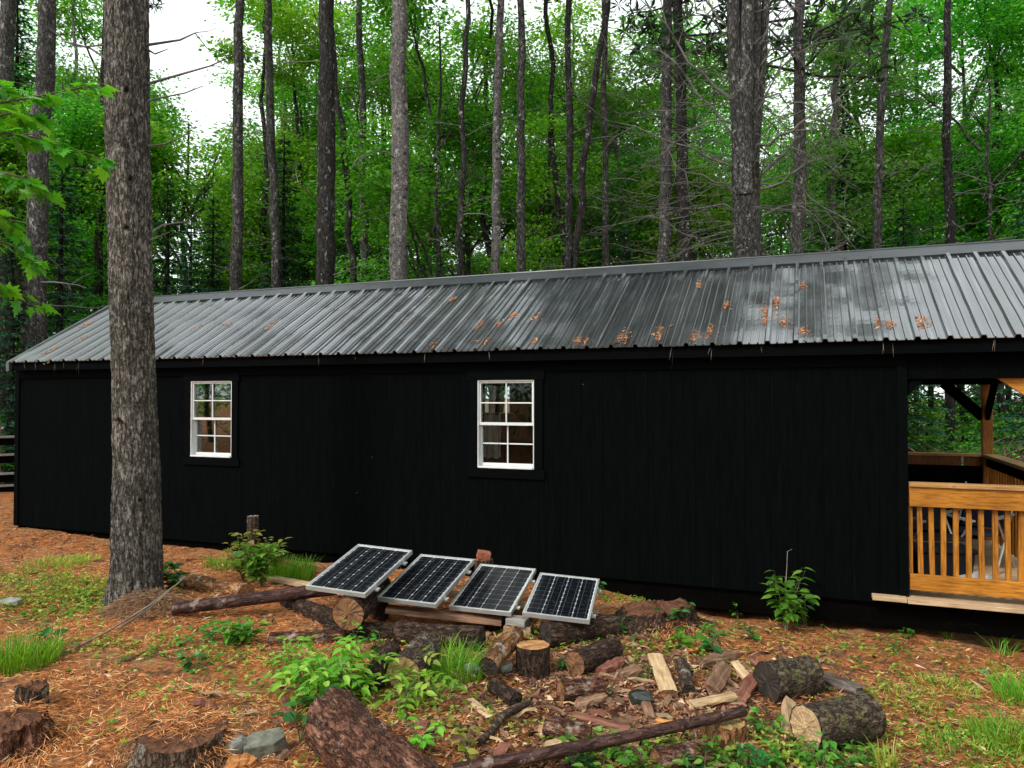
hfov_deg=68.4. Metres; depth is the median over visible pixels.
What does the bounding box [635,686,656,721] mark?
split log
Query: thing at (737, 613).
seedling
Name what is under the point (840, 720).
log
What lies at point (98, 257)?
pine tree
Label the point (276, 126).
woodland tree
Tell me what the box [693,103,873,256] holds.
maple tree
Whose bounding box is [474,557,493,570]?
log
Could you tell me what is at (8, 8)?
pine tree
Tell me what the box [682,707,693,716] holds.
wood chip
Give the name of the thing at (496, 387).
back window
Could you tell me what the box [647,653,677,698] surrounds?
split log
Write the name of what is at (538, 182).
maple tree
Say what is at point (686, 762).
weed
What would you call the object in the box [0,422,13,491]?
rail fence
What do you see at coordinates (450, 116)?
maple tree
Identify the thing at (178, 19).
sky
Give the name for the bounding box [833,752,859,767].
weed
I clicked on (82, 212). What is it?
fir tree
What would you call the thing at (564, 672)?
wood chip
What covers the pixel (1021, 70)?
woodland tree
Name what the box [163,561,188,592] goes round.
seedling
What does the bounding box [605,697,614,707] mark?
wood chip
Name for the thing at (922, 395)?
fir tree
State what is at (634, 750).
wood chip
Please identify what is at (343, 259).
fir tree
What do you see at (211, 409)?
window
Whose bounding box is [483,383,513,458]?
curtain
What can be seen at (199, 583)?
log
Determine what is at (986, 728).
grass tuft
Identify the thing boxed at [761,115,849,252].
woodland tree
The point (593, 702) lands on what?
wood chip
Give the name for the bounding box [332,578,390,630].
log
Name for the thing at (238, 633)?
seedling
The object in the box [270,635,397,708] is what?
seedling
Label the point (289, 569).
grass tuft
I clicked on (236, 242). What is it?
pine tree
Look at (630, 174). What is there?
maple tree
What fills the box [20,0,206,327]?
maple tree
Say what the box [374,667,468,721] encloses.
seedling
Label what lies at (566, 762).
wood chip
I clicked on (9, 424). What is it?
fir tree
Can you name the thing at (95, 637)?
dry stalk
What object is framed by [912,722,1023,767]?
grass tuft
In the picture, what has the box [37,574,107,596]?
grass tuft
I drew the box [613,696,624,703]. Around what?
wood chip
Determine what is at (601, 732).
wood chip
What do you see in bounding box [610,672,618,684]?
wood chip
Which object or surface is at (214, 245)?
maple tree
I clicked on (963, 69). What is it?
maple tree
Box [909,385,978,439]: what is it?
bush
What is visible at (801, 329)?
needle clump
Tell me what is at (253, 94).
woodland tree
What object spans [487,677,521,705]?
log
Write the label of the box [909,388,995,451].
bush
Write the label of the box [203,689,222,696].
wood chip
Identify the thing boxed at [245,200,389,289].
maple tree
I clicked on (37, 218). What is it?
pine tree
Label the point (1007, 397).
maple tree
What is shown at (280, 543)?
seedling
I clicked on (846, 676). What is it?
wood chip
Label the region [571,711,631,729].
split log
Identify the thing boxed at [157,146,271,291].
maple tree
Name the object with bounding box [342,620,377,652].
seedling
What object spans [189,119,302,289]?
maple tree
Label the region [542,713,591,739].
log
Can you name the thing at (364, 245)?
hardwood tree
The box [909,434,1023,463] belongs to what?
brush heap
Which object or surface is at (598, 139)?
woodland tree
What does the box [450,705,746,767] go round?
fallen pole
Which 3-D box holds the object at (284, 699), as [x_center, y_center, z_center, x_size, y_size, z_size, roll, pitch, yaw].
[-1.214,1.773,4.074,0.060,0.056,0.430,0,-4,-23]
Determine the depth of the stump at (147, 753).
3.44 m
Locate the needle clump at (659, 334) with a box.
[651,325,671,339]
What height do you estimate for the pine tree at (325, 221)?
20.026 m
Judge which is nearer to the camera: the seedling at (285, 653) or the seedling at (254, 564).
the seedling at (285, 653)
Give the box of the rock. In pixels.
[628,689,653,704]
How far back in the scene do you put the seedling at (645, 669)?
4.88 m
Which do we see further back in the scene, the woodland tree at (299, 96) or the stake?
the woodland tree at (299, 96)
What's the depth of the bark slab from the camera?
4.79 m
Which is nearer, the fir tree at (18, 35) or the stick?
the stick
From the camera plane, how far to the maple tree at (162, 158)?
19.36 m
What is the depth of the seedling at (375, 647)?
5.07 m
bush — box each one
[0,408,14,471]
[908,393,973,457]
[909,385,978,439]
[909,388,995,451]
[909,389,1023,462]
[930,421,1008,461]
[938,384,1022,436]
[956,386,1023,448]
[977,405,1023,461]
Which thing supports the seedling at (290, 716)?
on the ground at (720, 615)
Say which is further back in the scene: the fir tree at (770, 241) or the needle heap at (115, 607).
the fir tree at (770, 241)
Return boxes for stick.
[475,700,530,746]
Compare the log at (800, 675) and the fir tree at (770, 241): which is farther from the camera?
the fir tree at (770, 241)
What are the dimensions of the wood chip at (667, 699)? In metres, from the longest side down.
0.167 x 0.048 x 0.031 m
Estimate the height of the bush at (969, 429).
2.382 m
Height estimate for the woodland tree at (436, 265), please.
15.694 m
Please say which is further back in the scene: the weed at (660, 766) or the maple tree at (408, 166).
the maple tree at (408, 166)
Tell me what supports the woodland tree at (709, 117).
on the ground at (720, 615)
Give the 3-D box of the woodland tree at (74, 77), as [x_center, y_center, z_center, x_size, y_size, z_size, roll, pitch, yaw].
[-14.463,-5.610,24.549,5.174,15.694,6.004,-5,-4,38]
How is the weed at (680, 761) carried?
on the ground at (720, 615)
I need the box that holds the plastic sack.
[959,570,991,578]
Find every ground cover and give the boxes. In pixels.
[0,559,1023,767]
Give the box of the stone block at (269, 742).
[243,727,287,758]
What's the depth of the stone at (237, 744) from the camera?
3.54 m
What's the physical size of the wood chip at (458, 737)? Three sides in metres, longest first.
0.129 x 0.070 x 0.036 m
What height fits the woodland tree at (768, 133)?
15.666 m
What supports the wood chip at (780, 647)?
on the ground at (720, 615)
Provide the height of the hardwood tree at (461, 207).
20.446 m
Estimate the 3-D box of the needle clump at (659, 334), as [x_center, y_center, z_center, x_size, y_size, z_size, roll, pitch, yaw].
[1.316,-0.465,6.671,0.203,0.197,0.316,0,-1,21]
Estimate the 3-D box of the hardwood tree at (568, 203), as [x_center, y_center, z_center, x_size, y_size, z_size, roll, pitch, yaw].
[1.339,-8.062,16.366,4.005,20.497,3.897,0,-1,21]
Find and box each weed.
[557,725,594,757]
[565,752,632,767]
[567,753,596,767]
[594,726,627,760]
[611,745,652,767]
[632,754,672,767]
[663,744,718,767]
[673,755,717,767]
[696,734,733,761]
[712,753,749,767]
[728,736,770,767]
[759,741,786,767]
[792,734,820,764]
[798,731,838,767]
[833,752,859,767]
[841,739,883,764]
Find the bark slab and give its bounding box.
[824,671,866,693]
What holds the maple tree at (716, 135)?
on the ground at (720, 615)
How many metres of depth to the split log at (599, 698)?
4.40 m
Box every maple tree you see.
[0,98,106,413]
[14,3,93,216]
[14,72,170,336]
[19,46,99,349]
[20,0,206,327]
[47,173,200,297]
[57,138,256,294]
[68,101,291,293]
[156,204,190,294]
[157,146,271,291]
[171,0,380,292]
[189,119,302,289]
[192,218,310,284]
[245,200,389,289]
[258,22,432,286]
[274,0,484,280]
[290,0,547,284]
[337,0,573,278]
[342,34,450,282]
[442,151,584,412]
[469,68,626,401]
[488,8,731,271]
[489,7,715,267]
[578,123,709,266]
[608,30,780,260]
[616,144,783,263]
[637,88,788,260]
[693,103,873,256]
[759,0,996,248]
[760,113,923,254]
[774,113,986,252]
[834,0,1023,450]
[845,48,1023,397]
[849,175,1020,450]
[875,0,1023,452]
[916,0,1023,226]
[916,125,1015,425]
[939,203,1023,450]
[985,80,1023,238]
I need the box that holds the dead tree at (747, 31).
[560,0,899,262]
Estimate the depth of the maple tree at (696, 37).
27.43 m
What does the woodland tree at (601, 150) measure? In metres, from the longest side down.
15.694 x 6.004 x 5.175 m
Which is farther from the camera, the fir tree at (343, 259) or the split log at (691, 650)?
the fir tree at (343, 259)
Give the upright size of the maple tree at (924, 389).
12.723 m
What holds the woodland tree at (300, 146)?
on the ground at (720, 615)
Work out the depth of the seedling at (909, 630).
5.83 m
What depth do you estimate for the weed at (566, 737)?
3.81 m
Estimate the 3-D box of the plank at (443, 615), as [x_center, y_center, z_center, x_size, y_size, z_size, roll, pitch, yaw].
[-0.508,1.728,5.627,0.869,0.040,0.110,6,-1,2]
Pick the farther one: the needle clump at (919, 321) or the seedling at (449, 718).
the needle clump at (919, 321)
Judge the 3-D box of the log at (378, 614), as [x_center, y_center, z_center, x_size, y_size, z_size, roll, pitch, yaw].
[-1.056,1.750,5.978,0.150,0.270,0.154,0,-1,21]
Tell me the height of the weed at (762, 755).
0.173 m
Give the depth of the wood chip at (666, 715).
4.25 m
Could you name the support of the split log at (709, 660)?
on the ground at (720, 615)
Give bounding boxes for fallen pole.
[171,585,336,614]
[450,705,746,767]
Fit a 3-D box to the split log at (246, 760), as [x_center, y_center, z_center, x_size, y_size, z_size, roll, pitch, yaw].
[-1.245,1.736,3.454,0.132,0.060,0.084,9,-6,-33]
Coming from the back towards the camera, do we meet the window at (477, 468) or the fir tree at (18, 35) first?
the fir tree at (18, 35)
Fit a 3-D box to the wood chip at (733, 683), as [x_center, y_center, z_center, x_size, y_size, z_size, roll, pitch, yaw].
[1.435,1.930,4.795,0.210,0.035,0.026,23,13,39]
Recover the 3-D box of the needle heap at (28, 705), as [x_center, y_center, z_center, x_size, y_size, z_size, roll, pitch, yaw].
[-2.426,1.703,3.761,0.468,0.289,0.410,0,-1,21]
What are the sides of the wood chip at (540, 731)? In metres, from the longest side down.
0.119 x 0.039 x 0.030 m
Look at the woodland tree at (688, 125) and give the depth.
30.77 m
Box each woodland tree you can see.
[21,1,107,316]
[53,0,200,283]
[186,0,351,288]
[197,26,317,287]
[204,57,317,283]
[243,0,374,284]
[243,7,370,286]
[243,87,309,246]
[355,1,512,275]
[383,149,472,278]
[406,44,512,276]
[414,0,575,408]
[421,178,506,276]
[473,142,540,270]
[501,78,595,270]
[507,0,641,266]
[531,28,641,265]
[555,28,713,265]
[558,39,672,265]
[574,71,650,266]
[587,0,784,261]
[643,107,715,150]
[654,84,732,259]
[722,0,957,250]
[760,103,821,253]
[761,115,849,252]
[776,92,863,253]
[865,101,960,431]
[966,77,1023,220]
[973,43,1023,408]
[976,0,1023,195]
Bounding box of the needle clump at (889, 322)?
[886,319,896,329]
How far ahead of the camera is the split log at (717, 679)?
4.69 m
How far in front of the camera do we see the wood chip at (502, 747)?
3.71 m
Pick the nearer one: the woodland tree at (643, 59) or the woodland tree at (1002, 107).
the woodland tree at (643, 59)
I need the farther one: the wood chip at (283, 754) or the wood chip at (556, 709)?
the wood chip at (556, 709)
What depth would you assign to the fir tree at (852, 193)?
21.10 m
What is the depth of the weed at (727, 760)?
3.73 m
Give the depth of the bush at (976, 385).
34.35 m
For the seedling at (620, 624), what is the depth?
5.68 m
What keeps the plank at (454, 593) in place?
on the log at (378, 614)
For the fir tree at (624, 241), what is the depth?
18.05 m
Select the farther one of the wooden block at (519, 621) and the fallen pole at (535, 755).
the wooden block at (519, 621)
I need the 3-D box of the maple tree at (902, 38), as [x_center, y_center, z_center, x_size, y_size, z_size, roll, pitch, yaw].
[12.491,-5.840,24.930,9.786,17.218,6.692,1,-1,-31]
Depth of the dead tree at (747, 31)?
12.85 m
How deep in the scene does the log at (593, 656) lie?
4.90 m
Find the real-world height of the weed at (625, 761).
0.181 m
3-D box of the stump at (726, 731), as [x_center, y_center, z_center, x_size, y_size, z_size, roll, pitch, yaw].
[1.129,1.860,4.040,0.265,0.203,0.249,0,-1,21]
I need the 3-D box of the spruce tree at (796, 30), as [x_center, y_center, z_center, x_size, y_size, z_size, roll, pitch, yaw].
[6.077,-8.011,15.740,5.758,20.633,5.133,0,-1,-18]
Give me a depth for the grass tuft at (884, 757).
3.82 m
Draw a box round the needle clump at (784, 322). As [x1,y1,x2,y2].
[780,316,788,326]
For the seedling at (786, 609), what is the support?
on the ground at (720, 615)
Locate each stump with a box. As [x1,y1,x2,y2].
[0,706,58,767]
[11,678,50,710]
[128,714,233,767]
[515,639,550,679]
[610,597,717,642]
[699,707,746,751]
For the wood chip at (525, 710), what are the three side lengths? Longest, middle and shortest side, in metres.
0.247 x 0.041 x 0.030 m
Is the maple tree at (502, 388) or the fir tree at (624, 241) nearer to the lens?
the fir tree at (624, 241)
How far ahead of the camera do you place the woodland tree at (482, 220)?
21.40 m
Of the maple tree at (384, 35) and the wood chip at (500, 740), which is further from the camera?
the maple tree at (384, 35)
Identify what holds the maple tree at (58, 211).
on the ground at (720, 615)
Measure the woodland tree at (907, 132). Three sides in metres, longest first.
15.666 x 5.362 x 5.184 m
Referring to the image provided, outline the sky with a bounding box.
[14,0,1023,398]
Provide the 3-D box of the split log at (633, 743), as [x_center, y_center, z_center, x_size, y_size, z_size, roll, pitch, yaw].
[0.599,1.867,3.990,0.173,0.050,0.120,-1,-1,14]
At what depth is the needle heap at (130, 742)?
3.56 m
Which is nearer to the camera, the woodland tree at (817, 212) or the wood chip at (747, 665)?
the wood chip at (747, 665)
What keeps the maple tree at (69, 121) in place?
on the ground at (720, 615)
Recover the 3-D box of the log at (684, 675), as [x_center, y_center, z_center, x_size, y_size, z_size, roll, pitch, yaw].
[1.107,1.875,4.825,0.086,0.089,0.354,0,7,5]
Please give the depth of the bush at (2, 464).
13.82 m
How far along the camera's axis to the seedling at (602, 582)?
6.56 m
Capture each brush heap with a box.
[909,423,1023,462]
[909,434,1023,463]
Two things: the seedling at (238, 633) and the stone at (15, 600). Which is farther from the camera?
the stone at (15, 600)
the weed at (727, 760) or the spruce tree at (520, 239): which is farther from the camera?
the spruce tree at (520, 239)
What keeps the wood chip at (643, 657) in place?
on the ground at (720, 615)
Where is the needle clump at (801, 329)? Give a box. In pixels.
[799,325,809,340]
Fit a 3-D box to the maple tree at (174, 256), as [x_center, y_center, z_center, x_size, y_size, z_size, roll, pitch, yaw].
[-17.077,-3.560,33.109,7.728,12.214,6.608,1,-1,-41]
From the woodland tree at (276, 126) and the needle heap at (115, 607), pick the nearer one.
the needle heap at (115, 607)
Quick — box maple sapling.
[0,79,120,318]
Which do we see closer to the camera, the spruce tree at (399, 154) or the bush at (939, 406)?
the spruce tree at (399, 154)
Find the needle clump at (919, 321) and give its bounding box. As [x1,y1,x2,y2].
[915,314,930,332]
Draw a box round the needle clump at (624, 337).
[616,330,631,343]
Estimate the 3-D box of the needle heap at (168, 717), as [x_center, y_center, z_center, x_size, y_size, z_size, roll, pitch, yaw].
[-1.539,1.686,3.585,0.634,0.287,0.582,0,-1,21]
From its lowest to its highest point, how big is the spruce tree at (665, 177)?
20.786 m
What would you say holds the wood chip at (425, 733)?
on the ground at (720, 615)
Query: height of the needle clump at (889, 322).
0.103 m
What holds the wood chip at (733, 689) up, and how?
on the ground at (720, 615)
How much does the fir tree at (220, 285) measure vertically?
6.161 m
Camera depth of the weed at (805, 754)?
3.87 m
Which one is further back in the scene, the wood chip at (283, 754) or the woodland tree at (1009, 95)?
the woodland tree at (1009, 95)
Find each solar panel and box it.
[306,544,412,597]
[377,554,474,607]
[449,564,535,616]
[522,572,601,623]
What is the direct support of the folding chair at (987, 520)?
on the cabin
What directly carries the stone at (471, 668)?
on the ground at (720, 615)
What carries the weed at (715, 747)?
on the ground at (720, 615)
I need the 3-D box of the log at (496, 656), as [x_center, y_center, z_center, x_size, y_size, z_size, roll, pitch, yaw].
[-0.062,1.688,4.784,0.129,0.127,0.451,0,9,23]
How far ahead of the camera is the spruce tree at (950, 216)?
18.34 m
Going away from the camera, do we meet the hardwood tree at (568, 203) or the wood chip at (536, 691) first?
the wood chip at (536, 691)
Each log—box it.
[170,571,253,595]
[225,753,256,767]
[268,629,345,645]
[279,599,332,624]
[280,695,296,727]
[304,687,442,767]
[323,620,395,639]
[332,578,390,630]
[362,641,400,690]
[370,602,388,620]
[386,632,442,689]
[392,620,485,651]
[467,698,494,717]
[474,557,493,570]
[478,626,523,675]
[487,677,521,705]
[488,614,506,632]
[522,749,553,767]
[539,614,619,648]
[540,738,570,746]
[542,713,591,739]
[556,676,606,703]
[564,636,623,675]
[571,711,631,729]
[573,693,607,709]
[595,656,624,676]
[609,728,639,745]
[614,663,644,677]
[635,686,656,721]
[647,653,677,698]
[649,738,714,767]
[652,718,691,730]
[674,657,695,695]
[686,642,714,652]
[689,692,737,706]
[696,649,738,668]
[704,660,731,695]
[730,660,748,679]
[736,672,756,702]
[744,656,759,667]
[753,655,824,702]
[781,696,796,739]
[789,693,886,751]
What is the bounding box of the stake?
[247,515,258,576]
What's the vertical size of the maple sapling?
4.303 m
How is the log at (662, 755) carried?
on the ground at (720, 615)
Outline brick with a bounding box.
[476,549,490,559]
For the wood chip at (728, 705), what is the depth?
4.50 m
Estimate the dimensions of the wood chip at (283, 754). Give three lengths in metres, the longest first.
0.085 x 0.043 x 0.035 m
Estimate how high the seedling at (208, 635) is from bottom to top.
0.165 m
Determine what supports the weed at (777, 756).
on the ground at (720, 615)
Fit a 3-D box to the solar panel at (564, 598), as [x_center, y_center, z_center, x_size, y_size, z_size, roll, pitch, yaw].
[0.402,1.618,5.714,0.515,0.040,0.745,3,9,12]
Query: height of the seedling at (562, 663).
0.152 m
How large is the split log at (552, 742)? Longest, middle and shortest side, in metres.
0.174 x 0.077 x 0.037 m
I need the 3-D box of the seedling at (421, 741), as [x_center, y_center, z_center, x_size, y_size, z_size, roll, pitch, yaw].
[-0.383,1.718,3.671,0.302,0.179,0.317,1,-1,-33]
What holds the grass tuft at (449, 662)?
on the ground at (720, 615)
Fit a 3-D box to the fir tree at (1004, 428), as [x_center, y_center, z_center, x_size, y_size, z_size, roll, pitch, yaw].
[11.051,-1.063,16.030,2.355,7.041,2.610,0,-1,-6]
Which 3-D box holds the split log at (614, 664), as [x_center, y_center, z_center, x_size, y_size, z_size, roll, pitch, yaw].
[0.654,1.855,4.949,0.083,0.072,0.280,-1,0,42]
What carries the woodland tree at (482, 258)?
on the ground at (720, 615)
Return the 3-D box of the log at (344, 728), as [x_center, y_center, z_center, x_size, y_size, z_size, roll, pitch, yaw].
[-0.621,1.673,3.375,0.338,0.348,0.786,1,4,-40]
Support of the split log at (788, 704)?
on the log at (840, 720)
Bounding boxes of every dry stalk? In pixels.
[67,586,173,652]
[119,577,184,628]
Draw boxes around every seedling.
[33,622,68,648]
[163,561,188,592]
[172,642,225,673]
[173,626,193,646]
[198,617,222,641]
[204,616,271,645]
[221,529,270,580]
[231,541,286,586]
[256,536,293,567]
[260,634,365,707]
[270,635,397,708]
[270,685,341,744]
[272,635,303,665]
[317,650,404,699]
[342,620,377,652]
[368,630,383,653]
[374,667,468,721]
[393,709,454,749]
[403,644,449,690]
[430,705,463,732]
[450,724,479,761]
[553,656,568,670]
[599,581,605,596]
[616,615,630,634]
[623,662,652,678]
[654,601,694,619]
[669,626,705,647]
[694,622,755,641]
[698,631,729,653]
[729,602,742,619]
[736,620,759,639]
[746,707,786,733]
[761,549,819,630]
[796,603,813,629]
[872,633,907,654]
[898,627,915,638]
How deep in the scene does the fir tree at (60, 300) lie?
15.04 m
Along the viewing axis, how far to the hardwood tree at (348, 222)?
16.18 m
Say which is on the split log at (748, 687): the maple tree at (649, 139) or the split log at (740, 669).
the split log at (740, 669)
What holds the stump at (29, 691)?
on the ground at (720, 615)
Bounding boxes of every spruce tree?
[351,0,429,280]
[429,0,556,411]
[450,0,540,271]
[545,0,669,265]
[582,0,730,262]
[597,0,788,261]
[644,0,936,253]
[823,0,946,248]
[866,0,1023,452]
[876,0,967,444]
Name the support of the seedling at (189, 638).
on the ground at (720, 615)
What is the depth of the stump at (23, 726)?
3.61 m
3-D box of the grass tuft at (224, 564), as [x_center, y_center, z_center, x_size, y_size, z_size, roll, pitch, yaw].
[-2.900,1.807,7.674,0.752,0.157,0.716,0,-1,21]
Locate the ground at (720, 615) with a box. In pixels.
[0,399,1023,767]
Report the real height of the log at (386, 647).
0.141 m
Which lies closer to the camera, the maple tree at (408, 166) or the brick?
the brick
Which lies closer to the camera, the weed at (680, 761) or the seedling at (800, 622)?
the weed at (680, 761)
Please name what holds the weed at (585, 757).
on the ground at (720, 615)
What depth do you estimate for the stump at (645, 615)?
5.77 m
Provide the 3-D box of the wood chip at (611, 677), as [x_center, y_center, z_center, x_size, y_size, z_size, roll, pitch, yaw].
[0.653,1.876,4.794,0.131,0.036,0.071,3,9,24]
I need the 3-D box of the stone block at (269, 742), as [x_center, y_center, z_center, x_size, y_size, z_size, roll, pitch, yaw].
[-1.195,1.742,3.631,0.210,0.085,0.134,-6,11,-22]
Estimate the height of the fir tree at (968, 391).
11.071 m
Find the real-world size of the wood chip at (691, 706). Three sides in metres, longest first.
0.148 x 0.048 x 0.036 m
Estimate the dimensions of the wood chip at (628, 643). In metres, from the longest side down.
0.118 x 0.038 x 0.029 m
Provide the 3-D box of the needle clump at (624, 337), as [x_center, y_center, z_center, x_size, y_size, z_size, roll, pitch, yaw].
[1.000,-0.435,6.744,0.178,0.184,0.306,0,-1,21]
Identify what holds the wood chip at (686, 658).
on the ground at (720, 615)
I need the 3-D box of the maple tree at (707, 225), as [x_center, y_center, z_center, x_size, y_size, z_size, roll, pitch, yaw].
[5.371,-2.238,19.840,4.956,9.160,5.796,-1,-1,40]
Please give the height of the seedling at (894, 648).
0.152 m
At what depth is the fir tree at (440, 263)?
16.05 m
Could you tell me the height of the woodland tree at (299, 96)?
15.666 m
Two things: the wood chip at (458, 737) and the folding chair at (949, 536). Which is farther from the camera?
the folding chair at (949, 536)
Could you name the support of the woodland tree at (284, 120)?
on the ground at (720, 615)
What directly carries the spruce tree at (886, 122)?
on the ground at (720, 615)
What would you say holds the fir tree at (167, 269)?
on the ground at (720, 615)
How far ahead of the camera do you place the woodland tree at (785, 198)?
20.15 m
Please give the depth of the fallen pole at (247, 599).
5.88 m
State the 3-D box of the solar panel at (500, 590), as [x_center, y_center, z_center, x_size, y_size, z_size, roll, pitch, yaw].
[-0.123,1.609,5.915,0.515,0.040,0.745,1,12,16]
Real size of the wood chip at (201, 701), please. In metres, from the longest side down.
0.132 x 0.072 x 0.036 m
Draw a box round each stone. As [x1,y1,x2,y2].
[0,597,21,606]
[225,734,246,758]
[463,663,481,677]
[497,661,511,673]
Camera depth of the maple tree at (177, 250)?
23.14 m
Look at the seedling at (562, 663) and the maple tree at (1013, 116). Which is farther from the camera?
the maple tree at (1013, 116)
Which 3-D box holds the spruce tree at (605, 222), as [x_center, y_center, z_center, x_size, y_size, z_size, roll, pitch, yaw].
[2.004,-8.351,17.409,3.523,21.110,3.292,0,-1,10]
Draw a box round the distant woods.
[50,0,1013,310]
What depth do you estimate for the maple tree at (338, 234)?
22.19 m
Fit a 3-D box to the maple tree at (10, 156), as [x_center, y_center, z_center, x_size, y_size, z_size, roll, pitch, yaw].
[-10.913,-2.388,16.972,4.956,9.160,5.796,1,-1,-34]
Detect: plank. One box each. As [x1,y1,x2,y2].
[267,575,343,595]
[385,604,501,625]
[390,581,597,615]
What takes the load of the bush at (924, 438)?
on the ground at (720, 615)
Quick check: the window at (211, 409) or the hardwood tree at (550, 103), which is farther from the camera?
the hardwood tree at (550, 103)
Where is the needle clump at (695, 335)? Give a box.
[691,329,701,343]
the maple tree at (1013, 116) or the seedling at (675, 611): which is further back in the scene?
the maple tree at (1013, 116)
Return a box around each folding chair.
[913,506,974,541]
[946,481,1015,567]
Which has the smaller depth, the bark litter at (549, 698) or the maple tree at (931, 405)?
the bark litter at (549, 698)
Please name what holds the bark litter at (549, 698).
on the ground at (720, 615)
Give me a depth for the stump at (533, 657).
4.74 m
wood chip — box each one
[192,698,217,709]
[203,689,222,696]
[240,709,257,714]
[277,749,291,762]
[395,696,420,703]
[415,720,428,730]
[423,726,437,734]
[448,733,472,743]
[476,690,488,698]
[476,732,503,742]
[489,742,512,755]
[507,707,536,720]
[527,688,544,698]
[538,725,542,736]
[547,705,565,716]
[557,758,579,765]
[558,671,569,676]
[586,708,605,718]
[589,700,597,706]
[592,729,608,734]
[599,672,613,676]
[604,673,624,682]
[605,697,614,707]
[608,717,630,724]
[609,687,621,695]
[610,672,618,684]
[613,689,630,694]
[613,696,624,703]
[619,714,641,722]
[623,642,639,646]
[623,744,638,753]
[627,677,655,683]
[631,746,645,761]
[635,656,647,660]
[655,712,673,719]
[663,693,671,706]
[670,650,680,657]
[672,702,685,710]
[680,655,694,663]
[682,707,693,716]
[686,700,694,709]
[688,729,697,738]
[722,701,746,706]
[725,704,737,707]
[728,679,739,687]
[728,687,737,692]
[737,757,749,766]
[743,662,751,669]
[775,646,786,650]
[840,672,856,678]
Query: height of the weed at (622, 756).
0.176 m
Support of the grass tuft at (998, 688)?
on the ground at (720, 615)
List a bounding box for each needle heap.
[0,695,65,744]
[0,704,95,767]
[89,587,191,623]
[109,710,253,767]
[125,699,248,767]
[639,618,741,650]
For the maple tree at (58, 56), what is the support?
on the ground at (720, 615)
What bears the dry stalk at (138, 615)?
on the ground at (720, 615)
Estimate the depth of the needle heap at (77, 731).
3.72 m
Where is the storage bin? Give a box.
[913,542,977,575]
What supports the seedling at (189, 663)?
on the ground at (720, 615)
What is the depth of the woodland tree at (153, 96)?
26.65 m
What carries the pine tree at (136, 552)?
on the ground at (720, 615)
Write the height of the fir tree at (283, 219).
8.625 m
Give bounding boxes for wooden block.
[503,624,532,637]
[505,615,530,627]
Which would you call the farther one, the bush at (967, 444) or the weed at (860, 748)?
the bush at (967, 444)
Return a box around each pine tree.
[0,0,81,469]
[2,0,105,351]
[44,0,236,609]
[64,0,166,312]
[202,0,282,290]
[219,0,309,287]
[269,0,379,284]
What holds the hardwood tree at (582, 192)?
on the ground at (720, 615)
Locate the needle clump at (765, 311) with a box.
[756,301,777,320]
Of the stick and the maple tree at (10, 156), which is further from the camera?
the maple tree at (10, 156)
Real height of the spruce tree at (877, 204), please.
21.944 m
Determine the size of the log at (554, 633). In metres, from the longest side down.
0.589 x 0.202 x 0.195 m
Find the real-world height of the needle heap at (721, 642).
0.338 m
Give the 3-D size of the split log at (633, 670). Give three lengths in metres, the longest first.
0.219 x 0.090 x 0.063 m
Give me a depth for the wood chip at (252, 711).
3.99 m
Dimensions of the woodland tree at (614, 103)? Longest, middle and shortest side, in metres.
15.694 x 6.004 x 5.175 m
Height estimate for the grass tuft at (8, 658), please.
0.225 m
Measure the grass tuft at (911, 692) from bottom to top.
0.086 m
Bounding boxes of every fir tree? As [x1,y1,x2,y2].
[0,139,97,468]
[0,204,40,483]
[6,0,73,414]
[47,111,108,334]
[152,178,188,295]
[168,212,214,294]
[192,194,229,292]
[209,268,224,291]
[249,133,313,288]
[335,242,349,283]
[433,259,446,277]
[615,228,636,264]
[763,233,778,255]
[806,81,911,443]
[890,204,962,451]
[932,135,1023,448]
[966,176,1023,456]
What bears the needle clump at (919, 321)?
on the cabin
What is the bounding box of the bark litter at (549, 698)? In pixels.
[0,529,1023,767]
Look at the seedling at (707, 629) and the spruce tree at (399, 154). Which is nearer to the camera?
the seedling at (707, 629)
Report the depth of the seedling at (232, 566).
7.04 m
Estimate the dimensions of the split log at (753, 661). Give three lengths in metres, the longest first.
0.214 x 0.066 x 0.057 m
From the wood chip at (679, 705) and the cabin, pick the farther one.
the cabin
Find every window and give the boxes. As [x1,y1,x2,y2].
[182,372,239,465]
[467,369,544,479]
[483,386,511,412]
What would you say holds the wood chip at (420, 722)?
on the ground at (720, 615)
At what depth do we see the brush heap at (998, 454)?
12.09 m
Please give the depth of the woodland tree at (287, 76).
25.23 m
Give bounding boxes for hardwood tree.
[287,21,390,282]
[309,0,422,281]
[408,0,513,276]
[525,0,616,268]
[526,0,600,269]
[542,0,641,268]
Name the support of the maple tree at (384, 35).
on the ground at (720, 615)
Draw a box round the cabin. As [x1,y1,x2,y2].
[6,239,1023,639]
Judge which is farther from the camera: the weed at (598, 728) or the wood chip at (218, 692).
the wood chip at (218, 692)
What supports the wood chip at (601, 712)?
on the ground at (720, 615)
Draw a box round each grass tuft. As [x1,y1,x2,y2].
[0,621,77,676]
[20,552,100,573]
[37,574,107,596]
[188,554,242,571]
[262,553,321,582]
[402,629,491,685]
[859,678,950,716]
[861,732,906,767]
[904,670,987,700]
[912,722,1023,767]
[939,632,953,639]
[943,705,1023,758]
[975,632,1023,658]
[975,659,1023,708]
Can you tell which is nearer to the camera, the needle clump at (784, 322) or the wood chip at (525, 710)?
the wood chip at (525, 710)

